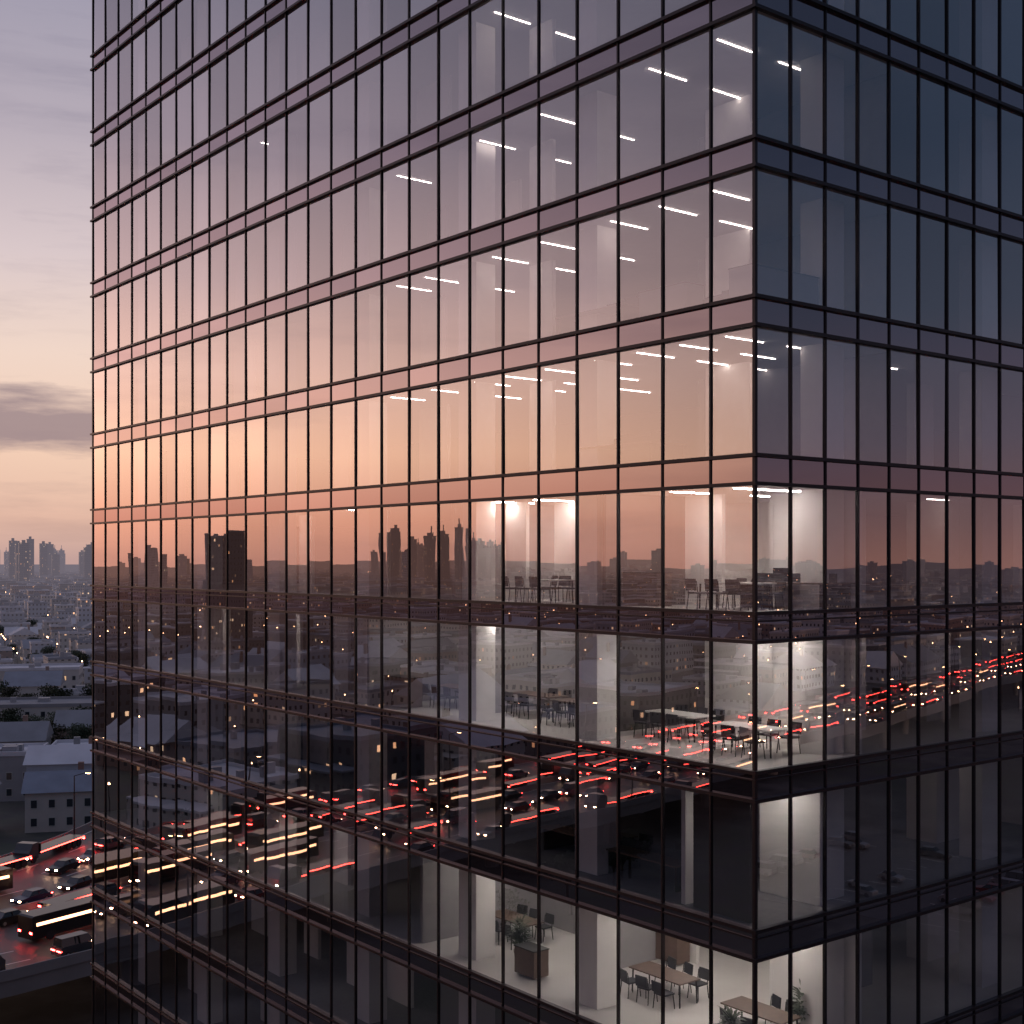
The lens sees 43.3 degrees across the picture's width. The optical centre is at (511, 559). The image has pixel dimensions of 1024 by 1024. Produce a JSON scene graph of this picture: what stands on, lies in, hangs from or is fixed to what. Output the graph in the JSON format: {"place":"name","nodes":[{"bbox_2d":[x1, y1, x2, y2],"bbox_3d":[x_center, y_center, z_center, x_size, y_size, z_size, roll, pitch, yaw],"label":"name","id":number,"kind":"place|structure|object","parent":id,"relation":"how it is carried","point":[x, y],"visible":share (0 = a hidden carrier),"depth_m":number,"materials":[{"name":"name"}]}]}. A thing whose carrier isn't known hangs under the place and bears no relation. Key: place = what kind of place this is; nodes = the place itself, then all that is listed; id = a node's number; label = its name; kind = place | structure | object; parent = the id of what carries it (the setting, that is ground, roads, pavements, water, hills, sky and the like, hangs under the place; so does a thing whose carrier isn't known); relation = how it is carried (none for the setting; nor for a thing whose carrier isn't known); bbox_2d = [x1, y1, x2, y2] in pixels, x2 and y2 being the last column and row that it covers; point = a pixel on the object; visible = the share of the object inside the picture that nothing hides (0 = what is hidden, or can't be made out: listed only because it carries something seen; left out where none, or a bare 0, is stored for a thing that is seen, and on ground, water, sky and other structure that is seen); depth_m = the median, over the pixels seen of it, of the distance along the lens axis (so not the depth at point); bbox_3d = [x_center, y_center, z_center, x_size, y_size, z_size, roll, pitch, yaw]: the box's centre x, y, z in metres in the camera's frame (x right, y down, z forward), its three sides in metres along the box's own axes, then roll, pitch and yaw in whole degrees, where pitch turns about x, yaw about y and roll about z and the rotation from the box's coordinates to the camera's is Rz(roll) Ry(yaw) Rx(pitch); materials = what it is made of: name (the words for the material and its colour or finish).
{"place":"outdoors","nodes":[
{"label":"outdoors","id":0,"kind":"place"},
{"bbox_2d":[0,865,12,890],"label":"coach","id":1,"kind":"object","parent":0,"point":[6,878],"visible":1,"depth_m":154.98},
{"bbox_2d":[0,646,12,657],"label":"building","id":2,"kind":"structure","parent":0,"point":[5,651],"depth_m":526.34,"materials":[{"name":"grey concrete"}]},
{"bbox_2d":[0,604,27,621],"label":"building","id":3,"kind":"structure","parent":0,"point":[8,608],"depth_m":809.83,"materials":[{"name":"concrete"}]},
{"bbox_2d":[0,620,30,641],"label":"building","id":4,"kind":"structure","parent":0,"point":[11,624],"depth_m":757.79,"materials":[{"name":"concrete"}]},
{"bbox_2d":[4,624,38,646],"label":"building","id":5,"kind":"structure","parent":0,"point":[7,630],"depth_m":707.75,"materials":[{"name":"grey concrete"}]},
{"bbox_2d":[9,625,37,644],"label":"building","id":6,"kind":"structure","parent":0,"point":[21,633],"depth_m":688.12,"materials":[{"name":"grey concrete"}]},
{"bbox_2d":[0,743,48,801],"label":"building","id":7,"kind":"structure","parent":0,"point":[12,766],"depth_m":256.65,"materials":[{"name":"grey concrete"}]},
{"bbox_2d":[0,715,53,744],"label":"building","id":8,"kind":"structure","parent":0,"point":[25,730],"depth_m":287.90,"materials":[{"name":"grey concrete"}]},
{"bbox_2d":[2,666,64,696],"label":"building","id":9,"kind":"structure","parent":0,"point":[28,682],"depth_m":400.86,"materials":[{"name":"concrete"}]},
{"bbox_2d":[21,636,54,663],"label":"building","id":10,"kind":"structure","parent":0,"point":[25,644],"depth_m":586.05,"materials":[{"name":"concrete"}]},
{"bbox_2d":[29,639,53,653],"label":"building","id":11,"kind":"structure","parent":0,"point":[36,646],"depth_m":568.32,"materials":[{"name":"concrete"}]},
{"bbox_2d":[0,662,83,694],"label":"building","id":12,"kind":"structure","parent":0,"point":[73,674],"depth_m":435.23,"materials":[{"name":"concrete"}]},
{"bbox_2d":[0,564,94,1023],"bbox_3d":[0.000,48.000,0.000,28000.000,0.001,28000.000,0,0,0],"label":"ground","id":13,"kind":"structure","parent":0,"point":[68,1002],"depth_m":142.18,"materials":[{"name":"grey asphalt"}]},
{"bbox_2d":[0,686,21,696],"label":"tree","id":14,"kind":"object","parent":13,"relation":"on","point":[10,691],"visible":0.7,"depth_m":374.21,"materials":[{"name":"green plant"}]},
{"bbox_2d":[0,707,23,721],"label":"tree","id":15,"kind":"object","parent":13,"relation":"on","point":[7,712],"visible":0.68,"depth_m":326.17,"materials":[{"name":"green plant"}]},
{"bbox_2d":[0,609,24,621],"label":"building","id":16,"kind":"structure","parent":13,"relation":"on","point":[12,614],"depth_m":793.34,"materials":[{"name":"concrete"}]},
{"bbox_2d":[0,821,91,998],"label":"highway","id":17,"kind":"structure","parent":13,"relation":"on","point":[31,965],"depth_m":134.90,"materials":[{"name":"grey asphalt"}]},
{"bbox_2d":[0,908,25,926],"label":"car","id":18,"kind":"object","parent":17,"relation":"on","point":[8,916],"visible":0.53,"depth_m":141.27,"materials":[{"name":"black paint"}]},
{"bbox_2d":[0,854,31,868],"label":"lorry","id":19,"kind":"object","parent":17,"relation":"on","point":[12,861],"visible":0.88,"depth_m":167.20,"materials":[{"name":"black paint"}]},
{"bbox_2d":[10,887,52,904],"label":"car","id":20,"kind":"object","parent":17,"relation":"on","point":[32,894],"visible":0.81,"depth_m":150.12,"materials":[{"name":"black paint"}]},
{"bbox_2d":[13,834,84,862],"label":"lorry","id":21,"kind":"object","parent":17,"relation":"on","point":[36,849],"visible":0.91,"depth_m":173.00,"materials":[{"name":"black paint"}]},
{"bbox_2d":[46,857,79,873],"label":"car","id":22,"kind":"object","parent":17,"relation":"on","point":[60,866],"visible":1,"depth_m":165.08,"materials":[{"name":"black paint"}]},
{"bbox_2d":[38,886,91,906],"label":"lorry","id":23,"kind":"object","parent":17,"relation":"on","point":[87,891],"visible":0.2,"depth_m":147.88,"materials":[{"name":"black paint"}]},
{"bbox_2d":[51,930,91,956],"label":"van","id":24,"kind":"object","parent":17,"relation":"on","point":[72,942],"visible":0.69,"depth_m":130.02,"materials":[{"name":"grey paint"}]},
{"bbox_2d":[58,874,91,891],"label":"car","id":25,"kind":"object","parent":17,"relation":"on","point":[79,881],"visible":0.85,"depth_m":156.12,"materials":[{"name":"black paint"}]},
{"bbox_2d":[0,536,94,619],"bbox_3d":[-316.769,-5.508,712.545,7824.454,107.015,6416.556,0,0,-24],"label":"distant city","id":26,"kind":"object","parent":13,"relation":"on","point":[51,586],"visible":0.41,"depth_m":1913.34,"materials":[{"name":"grey brick"}]},
{"bbox_2d":[37,683,65,696],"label":"tree","id":27,"kind":"object","parent":13,"relation":"on","point":[53,691],"visible":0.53,"depth_m":368.93,"materials":[{"name":"green plant"}]},
{"bbox_2d":[42,617,73,638],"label":"building","id":28,"kind":"structure","parent":13,"relation":"on","point":[45,626],"depth_m":748.45,"materials":[{"name":"concrete"}]},
{"bbox_2d":[49,720,66,743],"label":"tree","id":29,"kind":"object","parent":13,"relation":"on","point":[55,728],"visible":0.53,"depth_m":301.06,"materials":[{"name":"green plant"}]},
{"bbox_2d":[43,652,84,684],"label":"building","id":30,"kind":"structure","parent":13,"relation":"on","point":[65,657],"depth_m":481.20,"materials":[{"name":"concrete"}]},
{"bbox_2d":[53,709,94,739],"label":"building","id":31,"kind":"structure","parent":13,"relation":"on","point":[67,717],"depth_m":310.26,"materials":[{"name":"grey brick"}]},
{"bbox_2d":[58,628,90,651],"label":"building","id":32,"kind":"structure","parent":13,"relation":"on","point":[63,640],"depth_m":644.92,"materials":[{"name":"concrete"}]},
{"bbox_2d":[63,723,88,739],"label":"tree","id":33,"kind":"object","parent":13,"relation":"on","point":[76,731],"visible":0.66,"depth_m":300.73,"materials":[{"name":"green plant"}]},
{"bbox_2d":[74,653,90,666],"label":"tree","id":34,"kind":"object","parent":13,"relation":"on","point":[83,657],"visible":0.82,"depth_m":516.97,"materials":[{"name":"green plant"}]},
{"bbox_2d":[0,696,94,740],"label":"building","id":35,"kind":"structure","parent":0,"point":[40,706],"depth_m":334.35,"materials":[{"name":"concrete"}]},
{"bbox_2d":[0,0,94,563],"label":"sky","id":36,"kind":"structure","parent":0,"point":[46,45],"materials":[{"name":"pink"}]},
{"bbox_2d":[18,895,91,940],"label":"coach","id":37,"kind":"object","parent":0,"point":[49,922],"visible":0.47,"depth_m":136.69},
{"bbox_2d":[37,909,91,925],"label":"side windows","id":38,"kind":"structure","parent":37,"relation":"in","point":[87,911],"depth_m":137.29,"materials":[{"name":"white glass"}]},
{"bbox_2d":[21,761,91,832],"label":"building","id":39,"kind":"structure","parent":0,"point":[49,801],"depth_m":228.41,"materials":[{"name":"stone"}]},
{"bbox_2d":[23,736,91,771],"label":"building","id":40,"kind":"structure","parent":0,"point":[53,757],"depth_m":248.11,"materials":[{"name":"grey brick"}]},
{"bbox_2d":[49,622,72,638],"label":"building","id":41,"kind":"structure","parent":0,"point":[61,625],"depth_m":715.67,"materials":[{"name":"grey concrete"}]},
{"bbox_2d":[33,653,90,682],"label":"building","id":42,"kind":"structure","parent":0,"point":[86,671],"depth_m":504.27,"materials":[{"name":"concrete"}]},
{"bbox_2d":[51,737,88,744],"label":"building","id":43,"kind":"structure","parent":0,"point":[76,740],"depth_m":287.41,"materials":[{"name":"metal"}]},
{"bbox_2d":[47,685,94,695],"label":"building","id":44,"kind":"structure","parent":0,"point":[77,689],"depth_m":385.47,"materials":[{"name":"concrete"}]},
{"bbox_2d":[68,634,94,653],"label":"building","id":45,"kind":"structure","parent":0,"point":[72,644],"depth_m":593.22,"materials":[{"name":"concrete"}]},
{"bbox_2d":[75,605,94,628],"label":"building","id":46,"kind":"structure","parent":0,"point":[83,612],"depth_m":792.14,"materials":[{"name":"concrete"}]},
{"bbox_2d":[75,638,94,648],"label":"building","id":47,"kind":"structure","parent":0,"point":[86,643],"depth_m":575.26,"materials":[{"name":"concrete"}]},
{"bbox_2d":[423,786,506,828],"bbox_3d":[-1.707,8.803,45.944,1.500,1.150,3.000,0,0,-38],"label":"desk","id":48,"kind":"object","parent":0,"point":[449,803],"visible":0.44,"depth_m":46.65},
{"bbox_2d":[90,0,1023,1023],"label":"office tower","id":49,"kind":"structure","parent":0,"point":[358,400],"depth_m":43.35,"materials":[{"name":"glass"}]},
{"bbox_2d":[178,808,196,838],"bbox_3d":[-15.632,12.614,61.922,1.076,1.528,1.111,0,0,-30],"label":"potted plant","id":50,"kind":"object","parent":49,"relation":"on","point":[185,824],"visible":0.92,"depth_m":61.88,"materials":[{"name":"green plant"}]},
{"bbox_2d":[384,674,422,707],"bbox_3d":[-3.980,4.783,47.206,0.640,1.070,1.640,0,0,-38],"label":"cabinet","id":51,"kind":"object","parent":49,"relation":"on","point":[395,689],"visible":0.79,"depth_m":46.77,"materials":[{"name":"wood"}]},
{"bbox_2d":[505,691,524,716],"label":"chair","id":52,"kind":"object","parent":49,"relation":"on","point":[509,697],"visible":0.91,"depth_m":44.23,"materials":[{"name":"grey fabric"}]},
{"bbox_2d":[505,913,534,955],"bbox_3d":[0.232,12.614,43.181,1.076,1.528,1.111,0,0,-38],"label":"potted plant","id":53,"kind":"object","parent":49,"relation":"on","point":[516,936],"visible":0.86,"depth_m":43.11,"materials":[{"name":"green plant"}]},
{"bbox_2d":[495,909,544,943],"bbox_3d":[0.103,13.004,45.590,0.900,0.751,2.200,0,0,-38],"label":"table","id":54,"kind":"object","parent":49,"relation":"on","point":[510,915],"visible":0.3,"depth_m":45.57,"materials":[{"name":"brown wood"}]},
{"bbox_2d":[514,576,535,601],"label":"chair","id":55,"kind":"object","parent":49,"relation":"on","point":[519,581],"visible":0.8,"depth_m":41.38,"materials":[{"name":"grey fabric"}]},
{"bbox_2d":[518,693,536,718],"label":"chair","id":56,"kind":"object","parent":49,"relation":"on","point":[523,699],"visible":0.91,"depth_m":43.63,"materials":[{"name":"grey fabric"}]},
{"bbox_2d":[514,941,548,978],"bbox_3d":[0.627,12.883,41.542,0.640,0.870,1.040,0,0,-38],"label":"cabinet","id":57,"kind":"object","parent":49,"relation":"on","point":[525,958],"visible":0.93,"depth_m":41.28,"materials":[{"name":"brown wood"}]},
{"bbox_2d":[511,691,568,718],"bbox_3d":[0.909,5.003,44.571,0.900,0.751,2.200,0,0,-38],"label":"table","id":58,"kind":"object","parent":49,"relation":"on","point":[549,696],"visible":0.73,"depth_m":44.13,"materials":[{"name":"black metal"}]},
{"bbox_2d":[529,577,550,602],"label":"chair","id":59,"kind":"object","parent":49,"relation":"on","point":[532,581],"visible":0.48,"depth_m":40.84,"materials":[{"name":"grey fabric"}]},
{"bbox_2d":[512,579,574,602],"bbox_3d":[1.035,1.004,41.993,0.900,0.751,2.200,0,0,-38],"label":"table","id":60,"kind":"object","parent":49,"relation":"on","point":[571,580],"visible":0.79,"depth_m":41.41,"materials":[{"name":"black metal"}]},
{"bbox_2d":[534,913,554,941],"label":"chair","id":61,"kind":"object","parent":49,"relation":"on","point":[549,918],"visible":0.99,"depth_m":45.52,"materials":[{"name":"grey fabric"}]},
{"bbox_2d":[541,698,559,724],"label":"chair","id":62,"kind":"object","parent":49,"relation":"on","point":[543,706],"visible":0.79,"depth_m":42.14,"materials":[{"name":"grey fabric"}]},
{"bbox_2d":[551,576,570,601],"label":"chair","id":63,"kind":"object","parent":49,"relation":"on","point":[564,583],"visible":0.86,"depth_m":42.62,"materials":[{"name":"grey fabric"}]},
{"bbox_2d":[553,700,573,726],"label":"chair","id":64,"kind":"object","parent":49,"relation":"on","point":[557,707],"visible":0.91,"depth_m":41.62,"materials":[{"name":"grey fabric"}]},
{"bbox_2d":[541,813,637,849],"bbox_3d":[2.420,8.803,41.048,1.500,1.150,3.000,0,0,-38],"label":"desk","id":65,"kind":"object","parent":49,"relation":"on","point":[561,833],"visible":0.28,"depth_m":41.82,"materials":[{"name":"grey fabric"}]},
{"bbox_2d":[555,296,638,333],"bbox_3d":[2.843,-7.197,38.578,1.500,1.150,3.000,0,0,-38],"label":"desk","id":66,"kind":"object","parent":49,"relation":"on","point":[629,308],"visible":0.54,"depth_m":38.06,"materials":[{"name":"grey fabric"}]},
{"bbox_2d":[620,968,640,998],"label":"chair","id":67,"kind":"object","parent":49,"relation":"on","point":[624,978],"visible":0.86,"depth_m":39.46,"materials":[{"name":"grey fabric"}]},
{"bbox_2d":[580,431,687,460],"bbox_3d":[3.575,-3.197,38.137,1.500,1.150,3.000,0,0,-38],"label":"desk","id":68,"kind":"object","parent":49,"relation":"on","point":[652,442],"visible":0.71,"depth_m":37.31,"materials":[{"name":"grey fabric"}]},
{"bbox_2d":[606,833,680,891],"bbox_3d":[4.261,8.803,37.914,1.500,1.150,3.000,0,0,-38],"label":"desk","id":69,"kind":"object","parent":49,"relation":"on","point":[633,852],"visible":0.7,"depth_m":38.18,"materials":[{"name":"grey fabric"}]},
{"bbox_2d":[633,709,654,736],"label":"chair","id":70,"kind":"object","parent":49,"relation":"on","point":[639,716],"visible":0.94,"depth_m":38.94,"materials":[{"name":"grey fabric"}]},
{"bbox_2d":[635,975,657,1004],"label":"chair","id":71,"kind":"object","parent":49,"relation":"on","point":[642,983],"visible":0.92,"depth_m":38.85,"materials":[{"name":"grey fabric"}]},
{"bbox_2d":[622,572,672,606],"bbox_3d":[3.898,0.833,37.245,0.640,0.970,1.440,0,0,-38],"label":"cabinet","id":72,"kind":"object","parent":49,"relation":"on","point":[641,588],"visible":0.93,"depth_m":36.88,"materials":[{"name":"brown wood"}]},
{"bbox_2d":[650,712,671,739],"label":"chair","id":73,"kind":"object","parent":49,"relation":"on","point":[655,718],"visible":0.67,"depth_m":38.40,"materials":[{"name":"grey fabric"}]},
{"bbox_2d":[651,980,674,1008],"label":"chair","id":74,"kind":"object","parent":49,"relation":"on","point":[656,987],"visible":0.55,"depth_m":38.38,"materials":[{"name":"grey fabric"}]},
{"bbox_2d":[629,961,700,1008],"bbox_3d":[4.660,13.004,39.505,0.900,0.751,2.200,0,0,-38],"label":"table","id":75,"kind":"object","parent":49,"relation":"on","point":[673,976],"visible":0.87,"depth_m":39.30,"materials":[{"name":"brown wood"}]},
{"bbox_2d":[638,281,703,316],"bbox_3d":[4.446,-7.142,36.148,0.740,0.920,1.840,0,0,-38],"label":"cabinet","id":76,"kind":"object","parent":49,"relation":"on","point":[685,294],"visible":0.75,"depth_m":35.63,"materials":[{"name":"grey paint"}]},
{"bbox_2d":[656,932,689,964],"bbox_3d":[4.917,12.783,43.533,0.640,1.070,2.440,0,0,-38],"label":"cabinet","id":77,"kind":"object","parent":49,"relation":"on","point":[678,949],"visible":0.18,"depth_m":42.65,"materials":[{"name":"brown wood"}]},
{"bbox_2d":[666,714,689,743],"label":"chair","id":78,"kind":"object","parent":49,"relation":"on","point":[672,720],"visible":1,"depth_m":37.84,"materials":[{"name":"grey fabric"}]},
{"bbox_2d":[645,709,715,742],"bbox_3d":[5.032,5.003,39.034,0.900,0.751,2.200,0,0,-38],"label":"table","id":79,"kind":"object","parent":49,"relation":"on","point":[691,715],"visible":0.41,"depth_m":38.89,"materials":[{"name":"white metal"}]},
{"bbox_2d":[670,961,692,994],"bbox_3d":[5.269,12.952,39.973,0.564,0.856,0.467,0,0,-26],"label":"chair","id":80,"kind":"object","parent":49,"relation":"on","point":[687,967],"visible":0.5,"depth_m":40.04,"materials":[{"name":"grey fabric"}]},
{"bbox_2d":[684,707,707,736],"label":"chair","id":81,"kind":"object","parent":49,"relation":"on","point":[702,710],"visible":0.66,"depth_m":39.51,"materials":[{"name":"grey fabric"}]},
{"bbox_2d":[685,579,708,608],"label":"chair","id":82,"kind":"object","parent":49,"relation":"on","point":[690,584],"visible":0.83,"depth_m":36.13,"materials":[{"name":"grey fabric"}]},
{"bbox_2d":[687,967,708,1001],"bbox_3d":[5.709,12.952,39.417,0.564,0.856,0.467,0,0,-39],"label":"chair","id":83,"kind":"object","parent":49,"relation":"on","point":[703,973],"visible":0.9,"depth_m":39.45,"materials":[{"name":"grey fabric"}]},
{"bbox_2d":[700,722,725,753],"bbox_3d":[5.619,4.952,36.086,0.564,0.856,0.467,0,0,-34],"label":"chair","id":84,"kind":"object","parent":49,"relation":"on","point":[705,728],"visible":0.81,"depth_m":36.00,"materials":[{"name":"grey fabric"}]},
{"bbox_2d":[702,709,724,736],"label":"chair","id":85,"kind":"object","parent":49,"relation":"on","point":[719,714],"visible":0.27,"depth_m":39.06,"materials":[{"name":"grey fabric"}]},
{"bbox_2d":[704,579,729,609],"bbox_3d":[5.666,0.952,35.705,0.564,0.856,0.467,0,0,-44],"label":"chair","id":86,"kind":"object","parent":49,"relation":"on","point":[715,585],"visible":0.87,"depth_m":35.58,"materials":[{"name":"grey fabric"}]},
{"bbox_2d":[717,1005,746,1023],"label":"potted plant","id":87,"kind":"object","parent":49,"relation":"on","point":[733,1018],"visible":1,"depth_m":34.23,"materials":[{"name":"green plant"}]},
{"bbox_2d":[720,725,744,756],"bbox_3d":[6.073,4.952,35.513,0.467,0.856,0.564,0,0,43],"label":"chair","id":88,"kind":"object","parent":49,"relation":"on","point":[728,732],"visible":0.98,"depth_m":35.34,"materials":[{"name":"grey fabric"}]},
{"bbox_2d":[725,579,748,610],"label":"chair","id":89,"kind":"object","parent":49,"relation":"on","point":[732,585],"visible":0.97,"depth_m":34.95,"materials":[{"name":"grey fabric"}]},
{"bbox_2d":[697,582,776,609],"bbox_3d":[6.266,1.004,36.185,0.900,0.751,2.200,0,0,-38],"label":"table","id":90,"kind":"object","parent":49,"relation":"on","point":[750,583],"visible":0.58,"depth_m":35.62,"materials":[{"name":"white metal"}]},
{"bbox_2d":[713,721,787,757],"bbox_3d":[6.671,5.003,35.995,0.900,0.751,2.200,0,0,-38],"label":"table","id":91,"kind":"object","parent":49,"relation":"on","point":[762,728],"visible":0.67,"depth_m":35.84,"materials":[{"name":"white laminate"}]},
{"bbox_2d":[739,726,764,759],"bbox_3d":[6.507,4.952,34.967,0.564,0.856,0.467,0,0,-21],"label":"chair","id":92,"kind":"object","parent":49,"relation":"on","point":[744,733],"visible":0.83,"depth_m":34.85,"materials":[{"name":"grey fabric"}]},
{"bbox_2d":[741,578,764,608],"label":"chair","id":93,"kind":"object","parent":49,"relation":"on","point":[761,587],"visible":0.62,"depth_m":36.73,"materials":[{"name":"grey fabric"}]},
{"bbox_2d":[720,996,801,1023],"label":"table","id":94,"kind":"object","parent":49,"relation":"on","point":[772,1014],"visible":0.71,"depth_m":36.16,"materials":[{"name":"brown wood"}]},
{"bbox_2d":[758,719,780,749],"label":"chair","id":95,"kind":"object","parent":49,"relation":"on","point":[773,722],"visible":0.66,"depth_m":36.54,"materials":[{"name":"grey fabric"}]},
{"bbox_2d":[765,993,781,1023],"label":"chair","id":96,"kind":"object","parent":49,"relation":"on","point":[776,1001],"visible":0.4,"depth_m":37.06,"materials":[{"name":"grey fabric"}]},
{"bbox_2d":[728,263,819,304],"bbox_3d":[7.046,-7.192,34.634,2.740,1.020,0.840,0,0,-38],"label":"cabinet","id":97,"kind":"object","parent":49,"relation":"on","point":[772,281],"visible":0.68,"depth_m":34.05,"materials":[{"name":"grey paint"}]},
{"bbox_2d":[761,579,786,609],"bbox_3d":[7.323,0.952,36.082,0.564,0.856,0.467,0,0,-19],"label":"chair","id":98,"kind":"object","parent":49,"relation":"on","point":[782,587],"visible":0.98,"depth_m":36.05,"materials":[{"name":"grey fabric"}]},
{"bbox_2d":[776,722,801,753],"bbox_3d":[7.722,4.952,35.905,0.564,0.856,0.467,0,0,-35],"label":"chair","id":99,"kind":"object","parent":49,"relation":"on","point":[797,727],"visible":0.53,"depth_m":35.92,"materials":[{"name":"grey fabric"}]},
{"bbox_2d":[785,979,809,1023],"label":"potted plant","id":100,"kind":"object","parent":49,"relation":"on","point":[797,1006],"visible":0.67,"depth_m":36.09,"materials":[{"name":"green plant"}]},
{"bbox_2d":[741,568,854,608],"bbox_3d":[8.017,0.803,36.550,1.500,1.150,3.000,0,0,-38],"label":"desk","id":101,"kind":"object","parent":49,"relation":"on","point":[838,595],"visible":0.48,"depth_m":35.79,"materials":[{"name":"brown wood"}]},
{"bbox_2d":[703,290,728,303],"bbox_3d":[6.501,-7.197,36.371,1.500,1.150,3.000,0,0,-38],"label":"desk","id":102,"kind":"object","parent":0,"point":[724,295],"visible":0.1,"depth_m":36.46,"materials":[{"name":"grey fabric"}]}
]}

